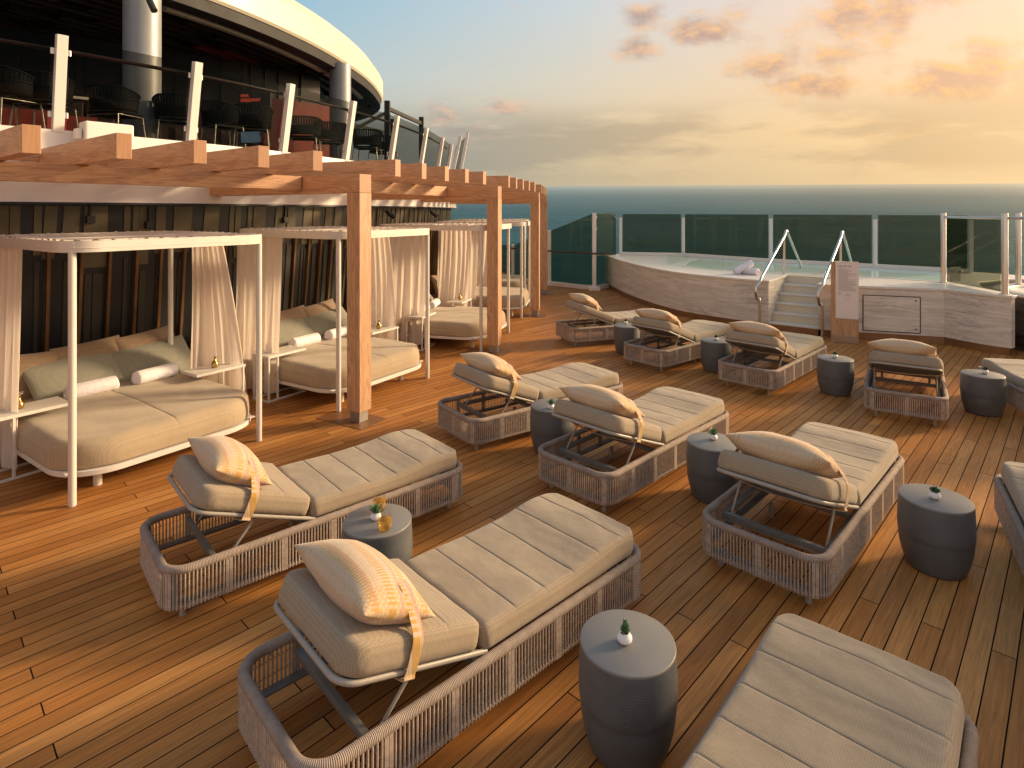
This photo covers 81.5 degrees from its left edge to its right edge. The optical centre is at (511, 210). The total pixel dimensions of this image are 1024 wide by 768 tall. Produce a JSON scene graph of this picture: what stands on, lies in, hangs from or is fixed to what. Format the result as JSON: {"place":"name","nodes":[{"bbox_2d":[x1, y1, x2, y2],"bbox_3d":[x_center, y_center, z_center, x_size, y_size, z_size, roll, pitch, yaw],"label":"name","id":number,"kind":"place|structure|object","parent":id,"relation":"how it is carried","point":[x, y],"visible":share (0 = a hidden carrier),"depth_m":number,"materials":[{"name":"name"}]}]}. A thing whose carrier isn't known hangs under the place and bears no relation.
{"place":"outdoors","nodes":[
{"label":"outdoors","id":0,"kind":"place"},
{"bbox_2d":[0,272,1023,767],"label":"deck","id":1,"kind":"structure","parent":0,"point":[106,660],"depth_m":3.75,"materials":[{"name":"brown wood"}]},
{"bbox_2d":[0,396,67,483],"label":"side table","id":2,"kind":"object","parent":1,"relation":"on","point":[38,406],"visible":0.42,"depth_m":5.42,"materials":[{"name":"white paint"}]},
{"bbox_2d":[18,392,24,408],"bbox_3d":[-4.533,1.744,5.461,0.082,0.152,0.082,0,0,0],"label":"bud vase","id":3,"kind":"object","parent":2,"relation":"on","point":[21,403],"visible":0.69,"depth_m":5.45,"materials":[{"name":"gold metal"}]},
{"bbox_2d":[0,230,261,506],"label":"canopy daybed","id":4,"kind":"object","parent":1,"relation":"on","point":[74,439],"visible":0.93,"depth_m":5.54,"materials":[{"name":"beige fabric"}]},
{"bbox_2d":[19,351,57,399],"bbox_3d":[-5.060,1.736,6.111,0.206,0.540,0.700,-27,-20,34],"label":"scatter pillow","id":5,"kind":"object","parent":4,"relation":"on","point":[26,361],"visible":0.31,"depth_m":6.16,"materials":[{"name":"brown fabric"}]},
{"bbox_2d":[22,354,124,400],"bbox_3d":[-4.669,1.779,6.377,0.520,0.172,0.880,47,23,19],"label":"scatter pillow","id":6,"kind":"object","parent":4,"relation":"on","point":[46,380],"visible":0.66,"depth_m":6.25,"materials":[{"name":"beige fabric"}]},
{"bbox_2d":[49,335,119,359],"bbox_3d":[-4.699,1.716,6.639,0.206,0.540,0.700,-29,-12,29],"label":"scatter pillow","id":7,"kind":"object","parent":4,"relation":"on","point":[108,345],"visible":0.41,"depth_m":6.65,"materials":[{"name":"brown fabric"}]},
{"bbox_2d":[63,376,119,399],"bbox_3d":[-4.362,1.840,6.168,0.168,0.157,0.469,0,0,32],"label":"rolled towel","id":8,"kind":"object","parent":4,"relation":"on","point":[96,386],"visible":0.86,"depth_m":6.14,"materials":[{"name":"white fabric"}]},
{"bbox_2d":[114,325,174,349],"bbox_3d":[-4.355,1.696,7.143,0.206,0.540,0.700,-32,-10,26],"label":"scatter pillow","id":9,"kind":"object","parent":4,"relation":"on","point":[141,338],"visible":0.34,"depth_m":7.08,"materials":[{"name":"brown fabric"}]},
{"bbox_2d":[111,335,190,381],"bbox_3d":[-4.230,1.779,7.021,0.172,0.520,0.880,-48,-20,26],"label":"scatter pillow","id":10,"kind":"object","parent":4,"relation":"on","point":[130,362],"visible":0.59,"depth_m":6.99,"materials":[{"name":"beige fabric"}]},
{"bbox_2d":[131,363,178,384],"bbox_3d":[-4.031,1.840,6.716,0.168,0.157,0.469,0,0,25],"label":"rolled towel","id":11,"kind":"object","parent":4,"relation":"on","point":[154,373],"visible":1,"depth_m":6.64,"materials":[{"name":"white fabric"}]},
{"bbox_2d":[182,363,245,390],"bbox_3d":[-3.465,2.110,6.911,0.330,0.580,0.580,0,0,34],"label":"side table","id":12,"kind":"object","parent":1,"relation":"on","point":[201,371],"visible":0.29,"depth_m":6.86,"materials":[{"name":"white paint"}]},
{"bbox_2d":[211,354,218,367],"bbox_3d":[-3.452,1.744,6.903,0.082,0.152,0.082,0,0,-10],"label":"bud vase","id":13,"kind":"object","parent":12,"relation":"on","point":[214,363],"visible":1,"depth_m":6.88,"materials":[{"name":"gold metal"}]},
{"bbox_2d":[0,0,456,354],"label":"ship superstructure","id":14,"kind":"object","parent":1,"relation":"on","point":[277,45],"visible":0.56,"depth_m":9.89,"materials":[{"name":"white paint"}]},
{"bbox_2d":[0,65,45,128],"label":"terrace chair","id":15,"kind":"object","parent":14,"relation":"on","point":[19,85],"visible":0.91,"depth_m":7.04,"materials":[{"name":"black wicker"}]},
{"bbox_2d":[9,70,78,127],"bbox_3d":[-5.888,-1.295,7.466,0.663,0.813,0.591,0,0,-10],"label":"terrace chair","id":16,"kind":"object","parent":14,"relation":"on","point":[43,90],"visible":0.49,"depth_m":7.28,"materials":[{"name":"black wicker"}]},
{"bbox_2d":[73,121,133,146],"bbox_3d":[-4.803,-0.900,6.984,0.220,0.260,0.570,0,0,37],"label":"deck light housing","id":17,"kind":"object","parent":14,"relation":"attached to","point":[87,129],"visible":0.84,"depth_m":6.85,"materials":[{"name":"white paint"}]},
{"bbox_2d":[86,84,145,137],"bbox_3d":[-5.541,-1.295,8.266,0.663,0.813,0.591,0,0,10],"label":"terrace chair","id":18,"kind":"object","parent":14,"relation":"on","point":[101,104],"visible":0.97,"depth_m":8.07,"materials":[{"name":"black wicker"}]},
{"bbox_2d":[152,93,201,139],"bbox_3d":[-4.996,-1.295,8.870,0.663,0.813,0.591,0,0,-30],"label":"terrace chair","id":19,"kind":"object","parent":14,"relation":"on","point":[165,110],"visible":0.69,"depth_m":8.63,"materials":[{"name":"black wicker"}]},
{"bbox_2d":[200,100,245,146],"bbox_3d":[-4.600,-1.295,9.373,0.663,0.813,0.591,0,0,40],"label":"terrace chair","id":20,"kind":"object","parent":14,"relation":"on","point":[215,115],"visible":0.96,"depth_m":9.15,"materials":[{"name":"black wicker"}]},
{"bbox_2d":[0,34,452,167],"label":"glass balustrade","id":21,"kind":"object","parent":14,"relation":"on","point":[62,53],"visible":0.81,"depth_m":7.89,"materials":[{"name":"white paint"}]},
{"bbox_2d":[240,131,261,143],"bbox_3d":[-3.944,-1.113,8.966,0.360,0.190,0.028,0,0,10],"label":"menu screen","id":22,"kind":"object","parent":14,"relation":"attached to","point":[249,137],"visible":1,"depth_m":8.96,"materials":[{"name":"blue"}]},
{"bbox_2d":[232,104,273,149],"bbox_3d":[-4.254,-1.295,9.717,0.663,0.813,0.591,0,0,-20],"label":"terrace chair","id":23,"kind":"object","parent":14,"relation":"on","point":[257,119],"visible":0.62,"depth_m":9.53,"materials":[{"name":"black wicker"}]},
{"bbox_2d":[238,88,270,109],"bbox_3d":[-4.339,-1.875,9.926,0.620,0.340,0.131,0,0,12],"label":"neon bar sign","id":24,"kind":"object","parent":14,"relation":"attached to","point":[253,96],"visible":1,"depth_m":9.96,"materials":[{"name":"grey"}]},
{"bbox_2d":[289,115,322,152],"bbox_3d":[-3.807,-1.295,10.866,0.663,0.813,0.591,0,0,-10],"label":"terrace chair","id":25,"kind":"object","parent":14,"relation":"on","point":[311,130],"visible":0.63,"depth_m":10.67,"materials":[{"name":"black wicker"}]},
{"bbox_2d":[313,121,346,158],"bbox_3d":[-3.543,-1.295,11.572,0.663,0.813,0.591,0,0,-35],"label":"terrace chair","id":26,"kind":"object","parent":14,"relation":"on","point":[338,132],"visible":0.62,"depth_m":11.37,"materials":[{"name":"black wicker"}]},
{"bbox_2d":[352,129,382,160],"bbox_3d":[-3.063,-1.295,12.565,0.663,0.813,0.591,0,0,0],"label":"terrace chair","id":27,"kind":"object","parent":14,"relation":"on","point":[361,137],"visible":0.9,"depth_m":12.36,"materials":[{"name":"black metal"}]},
{"bbox_2d":[368,135,397,159],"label":"terrace chair","id":28,"kind":"object","parent":14,"relation":"on","point":[385,146],"visible":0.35,"depth_m":13.34,"materials":[{"name":"black metal"}]},
{"bbox_2d":[452,132,468,168],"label":"railing posts","id":29,"kind":"object","parent":14,"relation":"attached to","point":[457,151],"visible":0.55,"depth_m":19.95,"materials":[{"name":"white metal"}]},
{"bbox_2d":[0,124,551,429],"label":"pergola","id":30,"kind":"object","parent":1,"relation":"on","point":[115,158],"visible":1,"depth_m":6.74,"materials":[{"name":"brown wood"}]},
{"bbox_2d":[252,345,305,402],"bbox_3d":[-3.026,2.110,7.737,0.330,0.580,0.580,0,0,31],"label":"side table","id":31,"kind":"object","parent":1,"relation":"on","point":[287,350],"visible":0.89,"depth_m":7.57,"materials":[{"name":"white paint"}]},
{"bbox_2d":[140,429,462,616],"bbox_3d":[-1.423,1.964,4.375,2.181,0.871,0.821,0,0,-42],"label":"sun lounger","id":32,"kind":"object","parent":1,"relation":"on","point":[228,477],"visible":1,"depth_m":3.95,"materials":[{"name":"fabric"}]},
{"bbox_2d":[236,226,428,411],"bbox_3d":[-2.352,1.315,8.489,2.141,2.170,2.378,0,0,31],"label":"canopy daybed","id":33,"kind":"object","parent":1,"relation":"on","point":[320,366],"visible":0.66,"depth_m":7.84,"materials":[{"name":"beige fabric"}]},
{"bbox_2d":[280,305,305,319],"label":"scatter pillow","id":34,"kind":"object","parent":33,"relation":"on","point":[295,312],"visible":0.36,"depth_m":8.89,"materials":[{"name":"brown fabric"}]},
{"bbox_2d":[279,318,313,346],"bbox_3d":[-3.246,1.779,8.596,0.520,0.172,0.880,46,21,17],"label":"scatter pillow","id":35,"kind":"object","parent":33,"relation":"on","point":[292,328],"visible":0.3,"depth_m":8.62,"materials":[{"name":"beige fabric"}]},
{"bbox_2d":[288,333,320,346],"bbox_3d":[-2.928,1.840,8.403,0.168,0.157,0.469,0,0,29],"label":"rolled towel","id":36,"kind":"object","parent":33,"relation":"on","point":[306,340],"visible":0.92,"depth_m":8.34,"materials":[{"name":"white fabric"}]},
{"bbox_2d":[302,299,335,315],"bbox_3d":[-2.973,1.696,9.378,0.206,0.540,0.700,-31,-9,24],"label":"scatter pillow","id":37,"kind":"object","parent":33,"relation":"on","point":[321,307],"visible":0.41,"depth_m":9.31,"materials":[{"name":"brown fabric"}]},
{"bbox_2d":[303,306,346,337],"bbox_3d":[-2.841,1.779,9.263,0.172,0.520,0.880,-47,-18,24],"label":"scatter pillow","id":38,"kind":"object","parent":33,"relation":"on","point":[322,323],"visible":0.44,"depth_m":9.14,"materials":[{"name":"beige fabric"}]},
{"bbox_2d":[324,325,346,339],"bbox_3d":[-2.626,1.840,8.968,0.168,0.157,0.469,0,0,22],"label":"rolled towel","id":39,"kind":"object","parent":33,"relation":"on","point":[330,334],"visible":0.73,"depth_m":8.78,"materials":[{"name":"white fabric"}]},
{"bbox_2d":[341,503,412,562],"bbox_3d":[-0.846,2.169,3.728,0.438,0.462,0.438,0,0,-40],"label":"drum table","id":40,"kind":"object","parent":1,"relation":"on","point":[384,539],"visible":0.41,"depth_m":3.64,"materials":[{"name":"grey concrete"}]},
{"bbox_2d":[368,503,383,520],"bbox_3d":[-0.857,1.891,3.738,0.090,0.094,0.101,0,0,-45],"label":"potted succulent","id":41,"kind":"object","parent":40,"relation":"on","point":[375,509],"visible":0.99,"depth_m":3.71,"materials":[{"name":"white ceramic"}]},
{"bbox_2d":[371,326,398,340],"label":"side table","id":42,"kind":"object","parent":1,"relation":"on","point":[374,330],"visible":0.22,"depth_m":9.20,"materials":[{"name":"white paint"}]},
{"bbox_2d":[376,319,381,328],"bbox_3d":[-2.058,1.744,9.185,0.082,0.152,0.082,0,0,-40],"label":"bud vase","id":43,"kind":"object","parent":42,"relation":"on","point":[378,326],"visible":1,"depth_m":9.16,"materials":[{"name":"gold metal"}]},
{"bbox_2d":[405,312,435,350],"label":"side table","id":44,"kind":"object","parent":1,"relation":"on","point":[421,317],"visible":0.57,"depth_m":10.24,"materials":[{"name":"white paint"}]},
{"bbox_2d":[238,493,640,767],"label":"sun lounger","id":45,"kind":"object","parent":1,"relation":"on","point":[364,614],"visible":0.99,"depth_m":2.75,"materials":[{"name":"fabric"}]},
{"bbox_2d":[379,222,511,351],"bbox_3d":[-1.158,1.315,11.384,2.141,2.170,2.378,0,0,16],"label":"canopy daybed","id":46,"kind":"object","parent":1,"relation":"on","point":[463,321],"visible":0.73,"depth_m":10.47,"materials":[{"name":"beige fabric"}]},
{"bbox_2d":[430,275,437,296],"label":"scatter pillow","id":47,"kind":"object","parent":46,"relation":"on","point":[434,281],"visible":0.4,"depth_m":13.47,"materials":[{"name":"brown fabric"}]},
{"bbox_2d":[429,298,439,308],"bbox_3d":[-1.550,1.840,11.774,0.168,0.157,0.469,0,0,7],"label":"rolled towel","id":48,"kind":"object","parent":46,"relation":"on","point":[434,303],"visible":0.94,"depth_m":11.59,"materials":[{"name":"white fabric"}]},
{"bbox_2d":[447,298,471,306],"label":"side table","id":49,"kind":"object","parent":1,"relation":"on","point":[456,301],"visible":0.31,"depth_m":12.07,"materials":[{"name":"white paint"}]},
{"bbox_2d":[436,220,529,317],"bbox_3d":[-0.595,1.315,14.454,2.141,2.170,2.378,0,0,8],"label":"canopy daybed","id":50,"kind":"object","parent":1,"relation":"on","point":[520,297],"visible":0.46,"depth_m":13.41,"materials":[{"name":"white paint"}]},
{"bbox_2d":[455,219,528,288],"bbox_3d":[-0.573,1.315,17.367,2.141,2.170,2.378,0,0,2],"label":"canopy daybed","id":51,"kind":"object","parent":1,"relation":"on","point":[514,280],"visible":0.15,"depth_m":16.34,"materials":[{"name":"white paint"}]},
{"bbox_2d":[438,352,622,449],"bbox_3d":[0.261,1.970,6.757,2.181,0.860,0.821,0,0,-36],"label":"sun lounger","id":52,"kind":"object","parent":1,"relation":"on","point":[488,374],"visible":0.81,"depth_m":6.29,"materials":[{"name":"beige fabric"}]},
{"bbox_2d":[530,398,573,456],"bbox_3d":[0.400,2.169,5.935,0.438,0.462,0.438,0,0,10],"label":"drum table","id":53,"kind":"object","parent":1,"relation":"on","point":[546,426],"visible":0.58,"depth_m":5.76,"materials":[{"name":"grey concrete"}]},
{"bbox_2d":[547,399,555,408],"bbox_3d":[0.375,1.891,5.818,0.090,0.094,0.101,0,0,35],"label":"potted succulent","id":54,"kind":"object","parent":53,"relation":"on","point":[551,404],"visible":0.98,"depth_m":5.80,"materials":[{"name":"white ceramic"}]},
{"bbox_2d":[502,213,612,290],"bbox_3d":[0.745,1.230,19.747,5.981,2.340,1.527,0,0,33],"label":"glass windbreak","id":55,"kind":"object","parent":1,"relation":"on","point":[593,287],"visible":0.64,"depth_m":18.43,"materials":[{"name":"grey"}]},
{"bbox_2d":[556,293,652,345],"bbox_3d":[1.935,1.966,11.125,2.181,0.869,0.823,0,0,-20],"label":"sun lounger","id":56,"kind":"object","parent":1,"relation":"on","point":[584,304],"visible":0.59,"depth_m":10.69,"materials":[{"name":"beige fabric"}]},
{"bbox_2d":[614,323,639,353],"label":"drum table","id":57,"kind":"object","parent":1,"relation":"on","point":[623,332],"visible":0.61,"depth_m":9.91,"materials":[{"name":"grey concrete"}]},
{"bbox_2d":[579,609,677,767],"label":"drum table","id":58,"kind":"object","parent":1,"relation":"on","point":[629,698],"visible":0.96,"depth_m":2.52,"materials":[{"name":"grey concrete"}]},
{"bbox_2d":[617,619,631,644],"bbox_3d":[0.506,1.886,2.668,0.069,0.104,0.069,0,0,0],"label":"potted succulent","id":59,"kind":"object","parent":58,"relation":"on","point":[624,636],"visible":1,"depth_m":2.66,"materials":[{"name":"white ceramic"}]},
{"bbox_2d":[538,384,728,511],"bbox_3d":[1.223,1.965,5.629,2.181,0.869,0.821,0,0,-45],"label":"sun lounger","id":60,"kind":"object","parent":1,"relation":"on","point":[661,416],"visible":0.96,"depth_m":5.13,"materials":[{"name":"beige fabric"}]},
{"bbox_2d":[624,308,735,371],"bbox_3d":[2.784,1.968,9.694,2.181,0.865,0.821,0,0,-40],"label":"sun lounger","id":61,"kind":"object","parent":1,"relation":"on","point":[659,323],"visible":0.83,"depth_m":9.22,"materials":[{"name":"beige fabric"}]},
{"bbox_2d":[686,432,740,503],"bbox_3d":[1.695,2.169,4.999,0.438,0.462,0.438,0,0,-30],"label":"drum table","id":62,"kind":"object","parent":1,"relation":"on","point":[709,483],"visible":0.69,"depth_m":4.85,"materials":[{"name":"grey concrete"}]},
{"bbox_2d":[707,427,718,439],"bbox_3d":[1.704,1.891,5.028,0.090,0.094,0.101,0,0,-15],"label":"potted succulent","id":63,"kind":"object","parent":62,"relation":"on","point":[713,435],"visible":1,"depth_m":5.02,"materials":[{"name":"white ceramic"}]},
{"bbox_2d":[700,337,730,373],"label":"drum table","id":64,"kind":"object","parent":1,"relation":"on","point":[712,351],"visible":0.65,"depth_m":8.76,"materials":[{"name":"grey concrete"}]},
{"bbox_2d":[718,321,826,394],"bbox_3d":[3.826,1.963,8.638,0.821,0.873,2.181,0,0,45],"label":"sun lounger","id":65,"kind":"object","parent":1,"relation":"on","point":[754,341],"visible":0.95,"depth_m":8.12,"materials":[{"name":"beige fabric"}]},
{"bbox_2d":[754,230,801,322],"bbox_3d":[5.953,1.410,13.115,0.099,1.980,3.615,0,0,39],"label":"handrail","id":66,"kind":"object","parent":1,"relation":"on","point":[767,267],"visible":0.94,"depth_m":12.71,"materials":[{"name":"silver metal"}]},
{"bbox_2d":[702,422,904,604],"bbox_3d":[2.290,1.966,4.520,0.821,0.868,2.181,0,0,44],"label":"sun lounger","id":67,"kind":"object","parent":1,"relation":"on","point":[820,466],"visible":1,"depth_m":3.97,"materials":[{"name":"beige fabric"}]},
{"bbox_2d":[605,254,1023,355],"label":"hot tub","id":68,"kind":"object","parent":1,"relation":"on","point":[973,311],"visible":0.88,"depth_m":12.05,"materials":[{"name":"grey stone"}]},
{"bbox_2d":[732,260,753,273],"bbox_3d":[5.119,1.253,13.156,0.469,0.157,0.168,-24,5,-11],"label":"rolled towel","id":69,"kind":"object","parent":68,"relation":"on","point":[743,267],"visible":1,"depth_m":13.10,"materials":[{"name":"white fabric"}]},
{"bbox_2d":[741,268,759,274],"bbox_3d":[5.235,1.331,13.107,0.168,0.157,0.469,0,0,-30],"label":"rolled towel","id":70,"kind":"object","parent":68,"relation":"on","point":[752,271],"visible":0.74,"depth_m":12.98,"materials":[{"name":"white fabric"}]},
{"bbox_2d":[619,218,973,272],"bbox_3d":[7.169,0.750,16.507,8.954,1.300,0.958,0,0,39],"label":"pool windbreak","id":71,"kind":"object","parent":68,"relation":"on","point":[970,269],"visible":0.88,"depth_m":15.66,"materials":[{"name":"green glass"}]},
{"bbox_2d":[939,213,1023,294],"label":"steel screen","id":72,"kind":"object","parent":68,"relation":"on","point":[957,272],"visible":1,"depth_m":11.41,"materials":[{"name":"beige metal"}]},
{"bbox_2d":[682,613,978,767],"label":"sun lounger","id":73,"kind":"object","parent":1,"relation":"on","point":[805,693],"visible":1,"depth_m":2.30,"materials":[{"name":"fabric"}]},
{"bbox_2d":[817,231,852,338],"bbox_3d":[6.832,1.410,12.421,0.099,1.980,3.615,0,0,39],"label":"handrail","id":74,"kind":"object","parent":1,"relation":"on","point":[839,242],"visible":0.87,"depth_m":11.65,"materials":[{"name":"silver metal"}]},
{"bbox_2d":[817,354,853,396],"bbox_3d":[4.262,2.169,7.831,0.438,0.462,0.438,0,0,-10],"label":"drum table","id":75,"kind":"object","parent":1,"relation":"on","point":[835,376],"visible":0.97,"depth_m":7.67,"materials":[{"name":"grey concrete"}]},
{"bbox_2d":[832,351,837,357],"bbox_3d":[4.265,1.893,7.840,0.069,0.090,0.069,0,0,10],"label":"potted succulent","id":76,"kind":"object","parent":75,"relation":"on","point":[834,355],"visible":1,"depth_m":7.82,"materials":[{"name":"white ceramic"}]},
{"bbox_2d":[831,261,858,343],"bbox_3d":[6.053,1.660,10.810,0.447,1.476,0.087,0,0,27],"label":"pool rules sign","id":77,"kind":"object","parent":1,"relation":"on","point":[844,301],"visible":1,"depth_m":10.77,"materials":[{"name":"brown wood"}]},
{"bbox_2d":[863,339,948,425],"bbox_3d":[5.025,1.961,7.591,0.821,0.878,2.181,0,0,34],"label":"sun lounger","id":78,"kind":"object","parent":1,"relation":"on","point":[907,358],"visible":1,"depth_m":6.88,"materials":[{"name":"beige fabric"}]},
{"bbox_2d":[897,483,976,580],"bbox_3d":[2.865,2.169,4.017,0.438,0.462,0.438,0,0,20],"label":"drum table","id":79,"kind":"object","parent":1,"relation":"on","point":[938,538],"visible":0.98,"depth_m":3.87,"materials":[{"name":"grey concrete"}]},
{"bbox_2d":[929,485,940,499],"bbox_3d":[2.849,1.893,4.002,0.069,0.090,0.069,0,0,0],"label":"potted succulent","id":80,"kind":"object","parent":79,"relation":"on","point":[934,493],"visible":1,"depth_m":3.98,"materials":[{"name":"white ceramic"}]},
{"bbox_2d":[960,369,1006,416],"bbox_3d":[5.606,2.169,7.072,0.438,0.462,0.438,0,0,40],"label":"drum table","id":81,"kind":"object","parent":1,"relation":"on","point":[982,394],"visible":0.99,"depth_m":6.92,"materials":[{"name":"grey concrete"}]},
{"bbox_2d":[982,366,988,373],"bbox_3d":[5.639,1.893,7.076,0.069,0.090,0.069,0,0,-40],"label":"potted succulent","id":82,"kind":"object","parent":81,"relation":"on","point":[985,370],"visible":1,"depth_m":7.06,"materials":[{"name":"white ceramic"}]},
{"bbox_2d":[977,358,1023,411],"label":"sun lounger","id":83,"kind":"object","parent":1,"relation":"on","point":[1012,370],"visible":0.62,"depth_m":7.17,"materials":[{"name":"beige fabric"}]},
{"bbox_2d":[992,283,1023,351],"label":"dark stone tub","id":84,"kind":"object","parent":1,"relation":"on","point":[1017,289],"visible":0.5,"depth_m":10.17,"materials":[{"name":"stone"}]},
{"bbox_2d":[994,461,1023,576],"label":"sun lounger","id":85,"kind":"object","parent":1,"relation":"on","point":[1009,494],"visible":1,"depth_m":4.21,"materials":[{"name":"beige fabric"}]},
{"bbox_2d":[295,0,1023,185],"label":"sky","id":86,"kind":"structure","parent":0,"point":[544,92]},
{"bbox_2d":[451,183,1023,284],"bbox_3d":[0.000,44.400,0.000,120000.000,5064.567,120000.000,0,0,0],"label":"sea","id":87,"kind":"structure","parent":0,"point":[733,220],"depth_m":708.95,"materials":[{"name":"teal"}]}
]}

